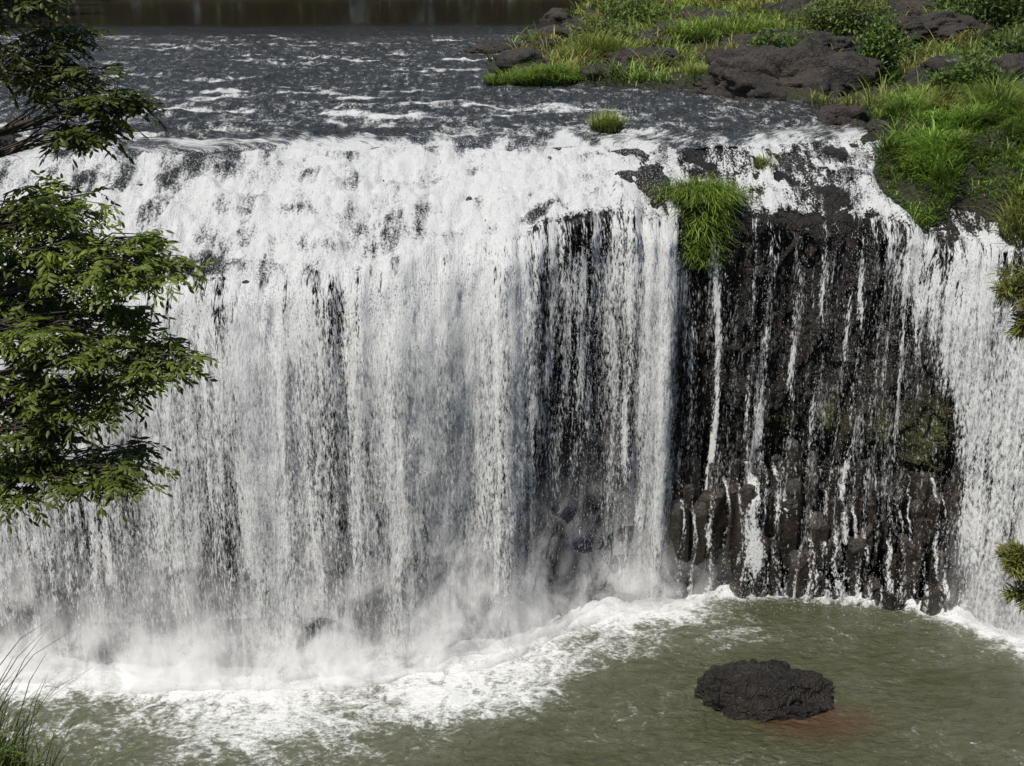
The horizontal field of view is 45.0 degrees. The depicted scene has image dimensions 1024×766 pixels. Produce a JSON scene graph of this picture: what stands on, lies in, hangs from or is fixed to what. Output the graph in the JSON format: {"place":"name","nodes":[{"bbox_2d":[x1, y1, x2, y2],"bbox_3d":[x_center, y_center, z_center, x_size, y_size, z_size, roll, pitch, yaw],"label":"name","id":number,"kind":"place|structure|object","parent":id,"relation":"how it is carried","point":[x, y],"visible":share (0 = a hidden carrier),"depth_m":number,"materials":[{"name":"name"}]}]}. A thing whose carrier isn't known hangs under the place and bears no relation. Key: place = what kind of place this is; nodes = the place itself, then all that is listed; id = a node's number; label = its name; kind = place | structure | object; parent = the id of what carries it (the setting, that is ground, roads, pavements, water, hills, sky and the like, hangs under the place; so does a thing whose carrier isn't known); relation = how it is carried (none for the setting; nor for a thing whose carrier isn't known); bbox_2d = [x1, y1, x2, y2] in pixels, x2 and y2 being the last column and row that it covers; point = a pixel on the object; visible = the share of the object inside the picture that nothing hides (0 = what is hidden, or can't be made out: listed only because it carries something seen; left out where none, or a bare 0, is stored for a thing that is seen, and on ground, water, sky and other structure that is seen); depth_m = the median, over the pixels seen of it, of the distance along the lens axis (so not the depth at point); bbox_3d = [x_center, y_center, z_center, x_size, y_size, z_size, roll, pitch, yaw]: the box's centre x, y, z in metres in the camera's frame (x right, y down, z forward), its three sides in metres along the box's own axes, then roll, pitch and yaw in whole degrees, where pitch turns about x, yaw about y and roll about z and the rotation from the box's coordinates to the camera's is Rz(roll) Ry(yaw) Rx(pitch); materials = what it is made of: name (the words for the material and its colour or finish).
{"place":"outdoors","nodes":[
{"label":"outdoors","id":0,"kind":"place"},
{"bbox_2d":[0,635,552,689],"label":"mist","id":1,"kind":"structure","parent":0,"point":[185,679],"depth_m":45.06,"materials":[{"name":"white liquid"}]},
{"bbox_2d":[0,0,871,159],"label":"river","id":2,"kind":"structure","parent":0,"point":[217,74],"depth_m":66.55,"materials":[{"name":"liquid"}]},
{"bbox_2d":[0,130,1023,702],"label":"waterfall","id":3,"kind":"structure","parent":0,"point":[402,226],"depth_m":46.23,"materials":[{"name":"liquid"}]},
{"bbox_2d":[0,0,1023,637],"bbox_3d":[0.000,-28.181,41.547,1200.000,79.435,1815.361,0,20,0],"label":"ground","id":4,"kind":"structure","parent":0,"point":[828,370],"depth_m":49.38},
{"bbox_2d":[0,133,21,148],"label":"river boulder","id":5,"kind":"object","parent":4,"relation":"on","point":[6,140],"visible":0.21,"depth_m":49.46,"materials":[{"name":"grey stone"}]},
{"bbox_2d":[0,613,171,765],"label":"foreground grass","id":6,"kind":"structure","parent":4,"relation":"on","point":[9,756],"depth_m":9.09,"materials":[{"name":"green plant"}]},
{"bbox_2d":[0,0,219,533],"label":"overhanging tree","id":7,"kind":"object","parent":4,"relation":"on","point":[23,320],"visible":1,"depth_m":7.92,"materials":[{"name":"green plant"}]},
{"bbox_2d":[463,42,529,53],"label":"river boulder","id":8,"kind":"object","parent":4,"relation":"on","point":[496,47],"visible":0.26,"depth_m":87.41,"materials":[{"name":"grey stone"}]},
{"bbox_2d":[478,56,586,86],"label":"grass tussock","id":9,"kind":"object","parent":4,"relation":"on","point":[542,75],"depth_m":68.89,"materials":[{"name":"green plant"}]},
{"bbox_2d":[544,24,647,61],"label":"grass tussock","id":10,"kind":"object","parent":4,"relation":"on","point":[599,43],"depth_m":78.20,"materials":[{"name":"green plant"}]},
{"bbox_2d":[564,10,646,46],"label":"shrub","id":11,"kind":"object","parent":4,"relation":"on","point":[621,28],"visible":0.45,"depth_m":84.31,"materials":[{"name":"green plant"}]},
{"bbox_2d":[586,0,687,23],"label":"shrub","id":12,"kind":"object","parent":4,"relation":"on","point":[618,8],"visible":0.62,"depth_m":107.35,"materials":[{"name":"green plant"}]},
{"bbox_2d":[604,46,683,66],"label":"river boulder","id":13,"kind":"object","parent":4,"relation":"on","point":[673,53],"visible":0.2,"depth_m":75.24,"materials":[{"name":"grey stone"}]},
{"bbox_2d":[663,57,709,75],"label":"grass tussock","id":14,"kind":"object","parent":4,"relation":"on","point":[696,69],"depth_m":69.72,"materials":[{"name":"green plant"}]},
{"bbox_2d":[639,167,770,275],"bbox_3d":[7.182,-6.486,48.630,5.915,4.280,4.528,0,20,0],"label":"grass tussock","id":15,"kind":"object","parent":4,"relation":"on","point":[703,201],"depth_m":48.08,"materials":[{"name":"green plant"}]},
{"bbox_2d":[489,0,941,131],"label":"riverbank rocks","id":16,"kind":"object","parent":4,"relation":"on","point":[833,114],"visible":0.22,"depth_m":76.21,"materials":[{"name":"grey stone"}]},
{"bbox_2d":[654,5,809,41],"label":"grass tussock","id":17,"kind":"object","parent":4,"relation":"on","point":[734,25],"depth_m":91.92,"materials":[{"name":"green plant"}]},
{"bbox_2d":[514,437,964,620],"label":"basalt columns","id":18,"kind":"structure","parent":4,"relation":"on","point":[792,527],"depth_m":51.01,"materials":[{"name":"black stone"}]},
{"bbox_2d":[478,0,1023,247],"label":"riverbank grass","id":19,"kind":"structure","parent":4,"relation":"on","point":[979,110],"depth_m":54.30,"materials":[{"name":"green plant"}]},
{"bbox_2d":[694,658,835,721],"bbox_3d":[9.116,11.434,44.932,5.257,3.093,3.279,0,20,0],"label":"pool boulder","id":20,"kind":"object","parent":4,"relation":"on","point":[763,691],"visible":0.76,"depth_m":43.85,"materials":[{"name":"black stone"}]},
{"bbox_2d":[751,150,780,171],"bbox_3d":[10.208,-9.015,50.060,1.602,1.007,1.333,4,20,10],"label":"grass tussock","id":21,"kind":"object","parent":4,"relation":"on","point":[763,160],"depth_m":50.08,"materials":[{"name":"green plant"}]},
{"bbox_2d":[745,21,820,47],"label":"shrub","id":22,"kind":"object","parent":4,"relation":"on","point":[778,39],"visible":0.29,"depth_m":74.94,"materials":[{"name":"green plant"}]},
{"bbox_2d":[712,29,864,52],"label":"river boulder","id":23,"kind":"object","parent":4,"relation":"on","point":[842,43],"visible":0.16,"depth_m":82.03,"materials":[{"name":"grey stone"}]},
{"bbox_2d":[700,37,884,100],"bbox_3d":[15.001,-15.976,66.731,10.090,5.214,7.687,0,20,0],"label":"river boulder","id":24,"kind":"object","parent":4,"relation":"on","point":[742,71],"visible":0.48,"depth_m":64.54,"materials":[{"name":"grey stone"}]},
{"bbox_2d":[783,0,905,41],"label":"shrub","id":25,"kind":"object","parent":4,"relation":"on","point":[836,22],"visible":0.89,"depth_m":88.97,"materials":[{"name":"green plant"}]},
{"bbox_2d":[846,11,922,86],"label":"shrub","id":26,"kind":"object","parent":4,"relation":"on","point":[882,36],"visible":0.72,"depth_m":66.54,"materials":[{"name":"green plant"}]},
{"bbox_2d":[842,11,995,45],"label":"river boulder","id":27,"kind":"object","parent":4,"relation":"on","point":[936,23],"visible":0.28,"depth_m":91.75,"materials":[{"name":"grey stone"}]},
{"bbox_2d":[891,52,1023,90],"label":"river boulder","id":28,"kind":"object","parent":4,"relation":"on","point":[1015,61],"visible":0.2,"depth_m":64.12,"materials":[{"name":"grey stone"}]},
{"bbox_2d":[920,46,1023,101],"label":"shrub","id":29,"kind":"object","parent":4,"relation":"on","point":[969,69],"visible":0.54,"depth_m":59.44,"materials":[{"name":"green plant"}]},
{"bbox_2d":[923,0,1023,28],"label":"shrub","id":30,"kind":"object","parent":4,"relation":"on","point":[978,14],"visible":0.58,"depth_m":96.24,"materials":[{"name":"green plant"}]},
{"bbox_2d":[962,18,1023,57],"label":"shrub","id":31,"kind":"object","parent":4,"relation":"on","point":[1005,42],"visible":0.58,"depth_m":72.18,"materials":[{"name":"green plant"}]},
{"bbox_2d":[985,257,1023,616],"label":"casuarina tree","id":32,"kind":"object","parent":4,"relation":"on","point":[1010,288],"visible":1,"depth_m":9.85,"materials":[{"name":"green plant"}]},
{"bbox_2d":[0,573,1023,765],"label":"pool","id":33,"kind":"structure","parent":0,"point":[613,688],"depth_m":44.90,"materials":[{"name":"liquid"}]},
{"bbox_2d":[583,104,636,132],"bbox_3d":[4.170,-11.572,53.827,2.714,1.129,2.596,0,20,0],"label":"grass tussock","id":34,"kind":"object","parent":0,"point":[609,123],"depth_m":53.69,"materials":[{"name":"green plant"}]}
]}

